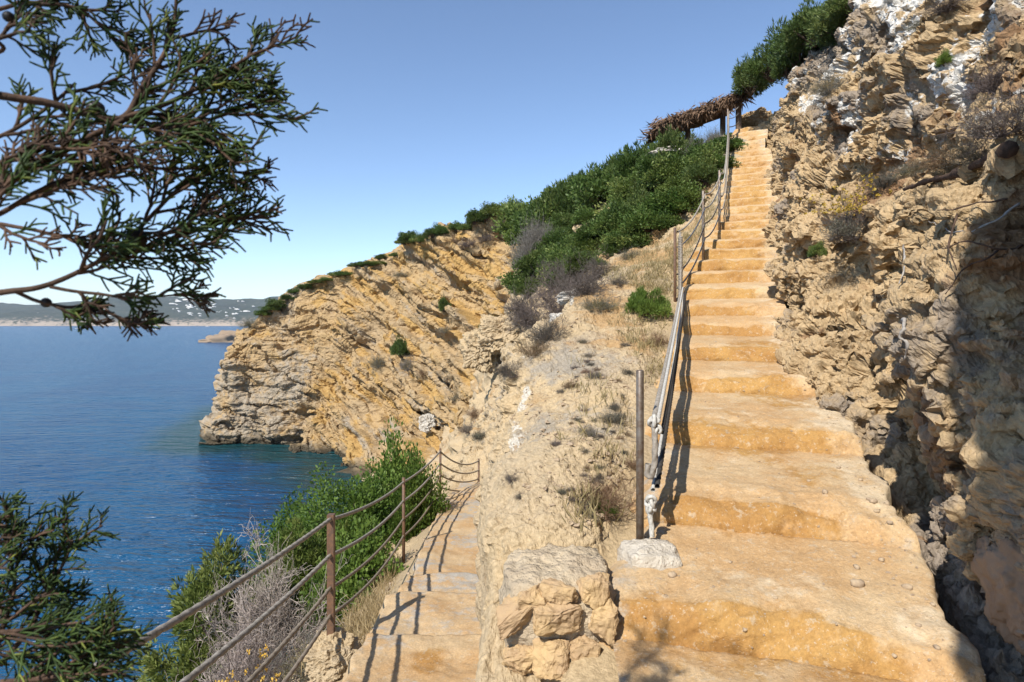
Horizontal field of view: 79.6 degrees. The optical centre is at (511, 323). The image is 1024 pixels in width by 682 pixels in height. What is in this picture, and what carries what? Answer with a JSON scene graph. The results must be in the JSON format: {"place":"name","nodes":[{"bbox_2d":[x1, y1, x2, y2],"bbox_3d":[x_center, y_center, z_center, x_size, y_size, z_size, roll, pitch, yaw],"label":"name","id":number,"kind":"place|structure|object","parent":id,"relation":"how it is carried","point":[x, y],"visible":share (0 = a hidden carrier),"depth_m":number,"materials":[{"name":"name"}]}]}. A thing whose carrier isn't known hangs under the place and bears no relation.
{"place":"outdoors","nodes":[
{"label":"outdoors","id":0,"kind":"place"},
{"bbox_2d":[0,296,278,325],"bbox_3d":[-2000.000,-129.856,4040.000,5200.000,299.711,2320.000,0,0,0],"label":"hills","id":1,"kind":"structure","parent":0,"point":[12,314],"depth_m":3237.49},
{"bbox_2d":[0,326,362,681],"bbox_3d":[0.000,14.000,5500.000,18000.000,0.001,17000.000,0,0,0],"label":"sea","id":2,"kind":"structure","parent":0,"point":[104,418],"depth_m":62.14,"materials":[{"name":"liquid"}]},
{"bbox_2d":[198,330,235,341],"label":"skerry","id":3,"kind":"structure","parent":2,"relation":"in","point":[226,336],"depth_m":445.44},
{"bbox_2d":[199,213,518,478],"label":"headland","id":4,"kind":"structure","parent":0,"point":[293,374],"depth_m":66.71,"materials":[{"name":"stone"}]},
{"bbox_2d":[389,334,409,356],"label":"headland shrub","id":5,"kind":"object","parent":4,"relation":"on","point":[398,346],"visible":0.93,"depth_m":62.32,"materials":[{"name":"green plant"}]},
{"bbox_2d":[418,413,436,432],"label":"rock","id":6,"kind":"object","parent":4,"relation":"on","point":[427,422],"visible":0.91,"depth_m":50.48,"materials":[{"name":"white stone"}]},
{"bbox_2d":[0,0,825,304],"label":"sky","id":7,"kind":"structure","parent":0,"point":[438,110],"materials":[{"name":"blue"}]},
{"bbox_2d":[412,482,480,575],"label":"path","id":8,"kind":"structure","parent":0,"point":[450,544],"depth_m":8.81,"materials":[{"name":"stone"}]},
{"bbox_2d":[283,132,748,681],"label":"terrain","id":9,"kind":"structure","parent":0,"point":[505,528],"depth_m":5.35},
{"bbox_2d":[0,0,327,681],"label":"juniper tree","id":10,"kind":"object","parent":9,"relation":"on","point":[199,132],"visible":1,"depth_m":0.79,"materials":[{"name":"green plant"}]},
{"bbox_2d":[133,529,285,681],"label":"juniper bush","id":11,"kind":"object","parent":9,"relation":"on","point":[202,586],"visible":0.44,"depth_m":7.24,"materials":[{"name":"green plant"}]},
{"bbox_2d":[133,613,319,681],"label":"dry shrub","id":12,"kind":"object","parent":9,"relation":"on","point":[220,670],"visible":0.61,"depth_m":6.00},
{"bbox_2d":[164,591,299,681],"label":"dead bush","id":13,"kind":"object","parent":9,"relation":"on","point":[233,657],"visible":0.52,"depth_m":6.68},
{"bbox_2d":[215,644,280,681],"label":"everlasting plant","id":14,"kind":"object","parent":9,"relation":"on","point":[256,667],"visible":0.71,"depth_m":5.15,"materials":[{"name":"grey plant"}]},
{"bbox_2d":[185,514,367,681],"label":"dead bush","id":15,"kind":"object","parent":9,"relation":"on","point":[260,608],"visible":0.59,"depth_m":7.11,"materials":[{"name":"plant"}]},
{"bbox_2d":[83,448,479,681],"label":"rope railing","id":16,"kind":"object","parent":9,"relation":"on","point":[329,559],"visible":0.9,"depth_m":4.40,"materials":[{"name":"metal"}]},
{"bbox_2d":[242,490,320,585],"bbox_3d":[-4.232,4.319,11.968,1.795,2.095,1.861,0,0,-10],"label":"mastic shrub","id":17,"kind":"object","parent":9,"relation":"on","point":[273,526],"visible":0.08,"depth_m":11.82,"materials":[{"name":"green plant"}]},
{"bbox_2d":[247,621,316,681],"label":"scrub plant","id":18,"kind":"object","parent":9,"relation":"on","point":[300,673],"visible":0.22,"depth_m":5.82,"materials":[{"name":"beige plant"}]},
{"bbox_2d":[259,512,349,641],"bbox_3d":[-3.044,3.673,8.973,1.480,1.919,1.270,0,0,-22],"label":"juniper bush","id":19,"kind":"object","parent":9,"relation":"on","point":[312,556],"visible":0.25,"depth_m":8.75,"materials":[{"name":"green plant"}]},
{"bbox_2d":[303,627,362,681],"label":"rock","id":20,"kind":"object","parent":9,"relation":"on","point":[327,658],"visible":0.82,"depth_m":4.58,"materials":[{"name":"stone"}]},
{"bbox_2d":[257,552,409,681],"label":"dry meadow grass","id":21,"kind":"structure","parent":9,"relation":"on","point":[374,607],"depth_m":6.54,"materials":[{"name":"plant"}]},
{"bbox_2d":[271,456,406,596],"bbox_3d":[-2.652,3.412,10.380,2.464,2.457,2.826,0,0,4],"label":"mastic shrub","id":22,"kind":"object","parent":9,"relation":"on","point":[316,518],"visible":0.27,"depth_m":9.96,"materials":[{"name":"green plant"}]},
{"bbox_2d":[297,501,408,643],"bbox_3d":[-2.053,3.278,8.040,1.861,1.955,1.436,0,0,38],"label":"mastic shrub","id":23,"kind":"object","parent":9,"relation":"on","point":[370,547],"visible":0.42,"depth_m":7.88,"materials":[{"name":"green plant"}]},
{"bbox_2d":[361,416,440,531],"bbox_3d":[-2.120,3.126,11.571,1.954,2.793,1.526,0,0,-5],"label":"mastic shrub","id":24,"kind":"object","parent":9,"relation":"on","point":[386,462],"visible":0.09,"depth_m":11.40,"materials":[{"name":"green plant"}]},
{"bbox_2d":[342,572,481,681],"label":"stair flight","id":25,"kind":"object","parent":9,"relation":"on","point":[426,628],"visible":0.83,"depth_m":4.70,"materials":[{"name":"stone"}]},
{"bbox_2d":[376,441,450,554],"bbox_3d":[-1.672,2.943,10.511,0.862,1.920,1.768,0,0,33],"label":"mastic shrub","id":26,"kind":"object","parent":9,"relation":"on","point":[412,503],"visible":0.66,"depth_m":10.34,"materials":[{"name":"green plant"}]},
{"bbox_2d":[459,328,500,373],"bbox_3d":[-0.953,0.771,19.058,1.366,1.637,1.730,0,0,0],"label":"rock","id":27,"kind":"object","parent":9,"relation":"on","point":[474,357],"visible":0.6,"depth_m":18.38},
{"bbox_2d":[307,265,656,681],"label":"scree","id":28,"kind":"structure","parent":9,"relation":"on","point":[528,488],"depth_m":4.89,"materials":[{"name":"gravel"}]},
{"bbox_2d":[475,314,520,354],"bbox_3d":[-0.276,0.330,17.543,1.569,1.231,1.965,0,0,0],"label":"rock","id":29,"kind":"object","parent":9,"relation":"on","point":[493,336],"visible":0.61,"depth_m":16.77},
{"bbox_2d":[490,354,523,381],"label":"scrub plant","id":30,"kind":"object","parent":9,"relation":"on","point":[504,369],"visible":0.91,"depth_m":6.69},
{"bbox_2d":[490,194,532,237],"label":"mastic shrub","id":31,"kind":"object","parent":9,"relation":"on","point":[512,209],"visible":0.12,"depth_m":31.26,"materials":[{"name":"green plant"}]},
{"bbox_2d":[502,211,523,247],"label":"mastic shrub","id":32,"kind":"object","parent":9,"relation":"on","point":[508,237],"visible":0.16,"depth_m":30.29,"materials":[{"name":"green plant"}]},
{"bbox_2d":[496,265,540,289],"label":"mastic shrub","id":33,"kind":"object","parent":9,"relation":"on","point":[509,280],"visible":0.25,"depth_m":21.43,"materials":[{"name":"green plant"}]},
{"bbox_2d":[496,274,544,324],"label":"dry shrub","id":34,"kind":"object","parent":9,"relation":"on","point":[514,301],"visible":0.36,"depth_m":16.07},
{"bbox_2d":[507,214,540,274],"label":"broom shrub","id":35,"kind":"object","parent":9,"relation":"on","point":[522,252],"visible":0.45,"depth_m":21.67,"materials":[{"name":"grey plant"}]},
{"bbox_2d":[508,273,541,297],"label":"juniper bush","id":36,"kind":"object","parent":9,"relation":"on","point":[522,286],"visible":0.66,"depth_m":20.64,"materials":[{"name":"green plant"}]},
{"bbox_2d":[498,277,555,333],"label":"dry shrub","id":37,"kind":"object","parent":9,"relation":"on","point":[523,317],"visible":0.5,"depth_m":15.49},
{"bbox_2d":[511,334,550,362],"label":"scrub plant","id":38,"kind":"object","parent":9,"relation":"on","point":[534,349],"visible":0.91,"depth_m":6.82,"materials":[{"name":"brown plant"}]},
{"bbox_2d":[510,244,552,274],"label":"juniper bush","id":39,"kind":"object","parent":9,"relation":"on","point":[530,261],"visible":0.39,"depth_m":21.06,"materials":[{"name":"green plant"}]},
{"bbox_2d":[518,208,550,255],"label":"broom shrub","id":40,"kind":"object","parent":9,"relation":"on","point":[537,231],"visible":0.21,"depth_m":21.85,"materials":[{"name":"grey plant"}]},
{"bbox_2d":[508,186,566,235],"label":"mastic shrub","id":41,"kind":"object","parent":9,"relation":"on","point":[518,219],"visible":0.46,"depth_m":27.73,"materials":[{"name":"green plant"}]},
{"bbox_2d":[508,310,575,347],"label":"dry shrub","id":42,"kind":"object","parent":9,"relation":"on","point":[545,333],"visible":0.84,"depth_m":7.23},
{"bbox_2d":[528,255,565,293],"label":"dry shrub","id":43,"kind":"object","parent":9,"relation":"on","point":[547,272],"visible":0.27,"depth_m":15.19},
{"bbox_2d":[521,266,578,322],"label":"dry shrub","id":44,"kind":"object","parent":9,"relation":"on","point":[551,302],"visible":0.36,"depth_m":11.74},
{"bbox_2d":[533,228,574,250],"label":"juniper bush","id":45,"kind":"object","parent":9,"relation":"on","point":[552,237],"visible":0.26,"depth_m":21.27,"materials":[{"name":"green plant"}]},
{"bbox_2d":[536,241,574,277],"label":"mastic shrub","id":46,"kind":"object","parent":9,"relation":"on","point":[559,255],"visible":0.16,"depth_m":16.44,"materials":[{"name":"green plant"}]},
{"bbox_2d":[496,543,618,679],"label":"stone pier","id":47,"kind":"structure","parent":9,"relation":"on","point":[556,609],"depth_m":2.69,"materials":[{"name":"stone"}]},
{"bbox_2d":[531,174,588,222],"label":"juniper bush","id":48,"kind":"object","parent":9,"relation":"on","point":[563,204],"visible":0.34,"depth_m":27.50,"materials":[{"name":"green plant"}]},
{"bbox_2d":[543,207,576,231],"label":"juniper bush","id":49,"kind":"object","parent":9,"relation":"on","point":[564,220],"visible":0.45,"depth_m":26.29,"materials":[{"name":"green plant"}]},
{"bbox_2d":[538,255,602,291],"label":"dry shrub","id":50,"kind":"object","parent":9,"relation":"on","point":[562,275],"visible":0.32,"depth_m":14.11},
{"bbox_2d":[563,224,601,250],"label":"juniper bush","id":51,"kind":"object","parent":9,"relation":"on","point":[572,237],"visible":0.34,"depth_m":18.11,"materials":[{"name":"green plant"}]},
{"bbox_2d":[563,247,607,274],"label":"juniper bush","id":52,"kind":"object","parent":9,"relation":"on","point":[575,263],"visible":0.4,"depth_m":13.83,"materials":[{"name":"green plant"}]},
{"bbox_2d":[570,204,600,224],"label":"mastic shrub","id":53,"kind":"object","parent":9,"relation":"on","point":[585,214],"visible":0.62,"depth_m":22.99,"materials":[{"name":"green plant"}]},
{"bbox_2d":[569,236,601,252],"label":"mastic shrub","id":54,"kind":"object","parent":9,"relation":"on","point":[595,244],"visible":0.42,"depth_m":17.84,"materials":[{"name":"green plant"}]},
{"bbox_2d":[555,249,620,305],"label":"dry shrub","id":55,"kind":"object","parent":9,"relation":"on","point":[580,285],"visible":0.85,"depth_m":8.92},
{"bbox_2d":[566,162,611,209],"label":"mastic shrub","id":56,"kind":"object","parent":9,"relation":"on","point":[589,195],"visible":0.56,"depth_m":25.35,"materials":[{"name":"green plant"}]},
{"bbox_2d":[571,284,627,315],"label":"scrub plant","id":57,"kind":"object","parent":9,"relation":"on","point":[603,304],"visible":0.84,"depth_m":8.24,"materials":[{"name":"brown plant"}]},
{"bbox_2d":[577,203,622,237],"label":"mastic shrub","id":58,"kind":"object","parent":9,"relation":"on","point":[596,225],"visible":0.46,"depth_m":17.35,"materials":[{"name":"green plant"}]},
{"bbox_2d":[573,243,626,279],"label":"dry shrub","id":59,"kind":"object","parent":9,"relation":"on","point":[597,266],"visible":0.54,"depth_m":10.72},
{"bbox_2d":[569,457,635,526],"bbox_3d":[0.492,1.002,3.548,0.557,0.449,0.505,0,0,3],"label":"dry shrub","id":60,"kind":"object","parent":9,"relation":"on","point":[611,500],"visible":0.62,"depth_m":3.55,"materials":[{"name":"brown plant"}]},
{"bbox_2d":[586,145,630,200],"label":"juniper bush","id":61,"kind":"object","parent":9,"relation":"on","point":[607,163],"visible":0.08,"depth_m":25.61,"materials":[{"name":"green plant"}]},
{"bbox_2d":[595,402,631,429],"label":"scrub plant","id":62,"kind":"object","parent":9,"relation":"on","point":[614,419],"visible":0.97,"depth_m":4.80,"materials":[{"name":"grey plant"}]},
{"bbox_2d":[600,200,637,231],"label":"juniper bush","id":63,"kind":"object","parent":9,"relation":"on","point":[617,216],"visible":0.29,"depth_m":17.20,"materials":[{"name":"green plant"}]},
{"bbox_2d":[597,229,643,256],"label":"juniper bush","id":64,"kind":"object","parent":9,"relation":"on","point":[613,247],"visible":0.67,"depth_m":14.96,"materials":[{"name":"green plant"}]},
{"bbox_2d":[592,175,649,215],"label":"mastic shrub","id":65,"kind":"object","parent":9,"relation":"on","point":[620,199],"visible":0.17,"depth_m":19.84,"materials":[{"name":"green plant"}]},
{"bbox_2d":[602,139,645,193],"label":"juniper bush","id":66,"kind":"object","parent":9,"relation":"on","point":[622,165],"visible":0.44,"depth_m":21.03,"materials":[{"name":"green plant"}]},
{"bbox_2d":[599,220,652,248],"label":"mastic shrub","id":67,"kind":"object","parent":9,"relation":"on","point":[646,240],"visible":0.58,"depth_m":14.99,"materials":[{"name":"green plant"}]},
{"bbox_2d":[623,186,655,211],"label":"juniper bush","id":68,"kind":"object","parent":9,"relation":"on","point":[639,199],"visible":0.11,"depth_m":17.33,"materials":[{"name":"green plant"}]},
{"bbox_2d":[617,204,678,232],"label":"mastic shrub","id":69,"kind":"object","parent":9,"relation":"on","point":[636,215],"visible":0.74,"depth_m":14.91,"materials":[{"name":"green plant"}]},
{"bbox_2d":[624,286,673,319],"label":"mastic shrub","id":70,"kind":"object","parent":9,"relation":"on","point":[638,299],"visible":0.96,"depth_m":7.99,"materials":[{"name":"green plant"}]},
{"bbox_2d":[634,151,668,191],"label":"juniper bush","id":71,"kind":"object","parent":9,"relation":"on","point":[650,177],"visible":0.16,"depth_m":19.07,"materials":[{"name":"green plant"}]},
{"bbox_2d":[632,137,686,177],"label":"mastic shrub","id":72,"kind":"object","parent":9,"relation":"on","point":[646,157],"visible":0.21,"depth_m":19.07,"materials":[{"name":"green plant"}]},
{"bbox_2d":[642,149,687,191],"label":"juniper bush","id":73,"kind":"object","parent":9,"relation":"on","point":[659,159],"visible":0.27,"depth_m":18.49,"materials":[{"name":"green plant"}]},
{"bbox_2d":[648,210,684,228],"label":"mastic shrub","id":74,"kind":"object","parent":9,"relation":"on","point":[675,221],"visible":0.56,"depth_m":14.77,"materials":[{"name":"green plant"}]},
{"bbox_2d":[636,179,701,211],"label":"mastic shrub","id":75,"kind":"object","parent":9,"relation":"on","point":[652,199],"visible":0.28,"depth_m":15.15,"materials":[{"name":"green plant"}]},
{"bbox_2d":[652,122,690,157],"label":"juniper bush","id":76,"kind":"object","parent":9,"relation":"on","point":[667,139],"visible":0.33,"depth_m":19.17,"materials":[{"name":"green plant"}]},
{"bbox_2d":[645,186,703,214],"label":"mastic shrub","id":77,"kind":"object","parent":9,"relation":"on","point":[677,207],"visible":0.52,"depth_m":14.85,"materials":[{"name":"green plant"}]},
{"bbox_2d":[648,180,707,207],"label":"mastic shrub","id":78,"kind":"object","parent":9,"relation":"on","point":[689,193],"visible":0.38,"depth_m":15.02,"materials":[{"name":"green plant"}]},
{"bbox_2d":[637,88,756,144],"bbox_3d":[6.069,-6.114,20.490,4.003,2.871,2.512,0,0,19],"label":"thatched shelter","id":79,"kind":"object","parent":9,"relation":"on","point":[686,121],"visible":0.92,"depth_m":19.69,"materials":[{"name":"brown wood"}]},
{"bbox_2d":[678,157,725,187],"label":"juniper bush","id":80,"kind":"object","parent":9,"relation":"on","point":[705,172],"visible":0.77,"depth_m":15.92,"materials":[{"name":"green plant"}]},
{"bbox_2d":[679,142,729,173],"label":"mastic shrub","id":81,"kind":"object","parent":9,"relation":"on","point":[702,155],"visible":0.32,"depth_m":16.50,"materials":[{"name":"green plant"}]},
{"bbox_2d":[682,152,741,173],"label":"mastic shrub","id":82,"kind":"object","parent":9,"relation":"on","point":[722,165],"visible":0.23,"depth_m":16.28,"materials":[{"name":"green plant"}]},
{"bbox_2d":[711,132,749,151],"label":"mastic shrub","id":83,"kind":"object","parent":9,"relation":"on","point":[734,142],"visible":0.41,"depth_m":17.34,"materials":[{"name":"green plant"}]},
{"bbox_2d":[742,107,771,127],"bbox_3d":[8.036,-6.690,20.384,1.050,0.728,1.042,0,0,0],"label":"rock","id":84,"kind":"object","parent":9,"relation":"on","point":[759,115],"visible":0.48,"depth_m":19.99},
{"bbox_2d":[599,126,985,681],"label":"staircase","id":85,"kind":"structure","parent":9,"relation":"on","point":[731,282],"depth_m":3.31,"materials":[{"name":"stone"}]},
{"bbox_2d":[617,106,738,570],"bbox_3d":[3.630,-2.691,11.214,0.712,8.187,17.407,0,0,21],"label":"rope railing","id":86,"kind":"object","parent":85,"relation":"on","point":[640,551],"visible":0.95,"depth_m":3.29,"materials":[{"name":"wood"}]},
{"bbox_2d":[615,316,985,681],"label":"gravel","id":87,"kind":"structure","parent":85,"relation":"on","point":[823,583],"depth_m":3.15,"materials":[{"name":"gravel"}]},
{"bbox_2d":[758,0,1023,681],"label":"rock wall","id":88,"kind":"structure","parent":9,"relation":"on","point":[936,416],"depth_m":4.21,"materials":[{"name":"stone"}]},
{"bbox_2d":[731,52,774,100],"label":"juniper bush","id":89,"kind":"object","parent":88,"relation":"on","point":[740,85],"visible":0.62,"depth_m":18.65,"materials":[{"name":"green plant"}]},
{"bbox_2d":[740,32,787,87],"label":"juniper bush","id":90,"kind":"object","parent":88,"relation":"on","point":[757,67],"visible":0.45,"depth_m":17.36,"materials":[{"name":"green plant"}]},
{"bbox_2d":[769,52,804,80],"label":"juniper bush","id":91,"kind":"object","parent":88,"relation":"on","point":[778,71],"visible":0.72,"depth_m":15.75,"materials":[{"name":"green plant"}]},
{"bbox_2d":[762,15,825,69],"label":"juniper bush","id":92,"kind":"object","parent":88,"relation":"on","point":[781,44],"visible":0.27,"depth_m":15.49,"materials":[{"name":"green plant"}]},
{"bbox_2d":[781,0,833,53],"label":"juniper bush","id":93,"kind":"object","parent":88,"relation":"on","point":[796,25],"visible":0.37,"depth_m":14.48,"materials":[{"name":"green plant"}]},
{"bbox_2d":[807,239,827,257],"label":"scrub plant","id":94,"kind":"object","parent":88,"relation":"on","point":[815,249],"visible":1,"depth_m":7.07,"materials":[{"name":"green plant"}]},
{"bbox_2d":[801,66,850,108],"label":"scrub plant","id":95,"kind":"object","parent":88,"relation":"on","point":[822,88],"visible":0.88,"depth_m":8.38,"materials":[{"name":"grey plant"}]},
{"bbox_2d":[804,4,848,51],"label":"juniper bush","id":96,"kind":"object","parent":88,"relation":"on","point":[818,28],"visible":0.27,"depth_m":13.04,"materials":[{"name":"green plant"}]},
{"bbox_2d":[815,0,852,23],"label":"juniper bush","id":97,"kind":"object","parent":88,"relation":"on","point":[836,8],"visible":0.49,"depth_m":11.99,"materials":[{"name":"green plant"}]},
{"bbox_2d":[799,173,891,259],"bbox_3d":[3.437,-1.060,6.220,0.982,0.815,0.890,0,0,-16],"label":"everlasting plant","id":98,"kind":"object","parent":88,"relation":"on","point":[840,228],"visible":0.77,"depth_m":6.15,"materials":[{"name":"grey plant"}]},
{"bbox_2d":[853,162,902,198],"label":"dry shrub","id":99,"kind":"object","parent":88,"relation":"on","point":[879,184],"visible":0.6,"depth_m":6.08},
{"bbox_2d":[878,157,923,183],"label":"scrub plant","id":100,"kind":"object","parent":88,"relation":"on","point":[903,171],"visible":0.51,"depth_m":5.57,"materials":[{"name":"grey plant"}]},
{"bbox_2d":[897,135,971,177],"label":"dry shrub","id":101,"kind":"object","parent":88,"relation":"on","point":[937,163],"visible":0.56,"depth_m":3.90,"materials":[{"name":"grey plant"}]},
{"bbox_2d":[910,0,969,21],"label":"dry shrub","id":102,"kind":"object","parent":88,"relation":"on","point":[939,9],"visible":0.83,"depth_m":5.96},
{"bbox_2d":[933,48,952,67],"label":"scrub plant","id":103,"kind":"object","parent":88,"relation":"on","point":[944,57],"visible":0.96,"depth_m":5.86,"materials":[{"name":"green plant"}]},
{"bbox_2d":[902,127,994,176],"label":"dry shrub","id":104,"kind":"object","parent":88,"relation":"on","point":[971,156],"visible":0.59,"depth_m":3.44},
{"bbox_2d":[903,140,1019,190],"bbox_3d":[2.567,-0.856,3.550,0.161,0.217,1.670,0,0,20],"label":"exposed dry root","id":105,"kind":"object","parent":88,"relation":"on","point":[1007,149],"visible":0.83,"depth_m":3.30,"materials":[{"name":"brown plant"}]},
{"bbox_2d":[918,55,1023,164],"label":"dry shrub","id":106,"kind":"object","parent":88,"relation":"on","point":[993,125],"visible":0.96,"depth_m":3.02,"materials":[{"name":"grey plant"}]},
{"bbox_2d":[941,45,1008,105],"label":"dry shrub","id":107,"kind":"object","parent":88,"relation":"on","point":[986,85],"visible":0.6,"depth_m":3.85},
{"bbox_2d":[970,535,1023,655],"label":"rock","id":108,"kind":"object","parent":88,"relation":"on","point":[997,573],"visible":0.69,"depth_m":2.36,"materials":[{"name":"stone"}]},
{"bbox_2d":[548,197,724,536],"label":"dry grass","id":109,"kind":"structure","parent":0,"point":[667,261],"depth_m":7.37,"materials":[{"name":"plant"}]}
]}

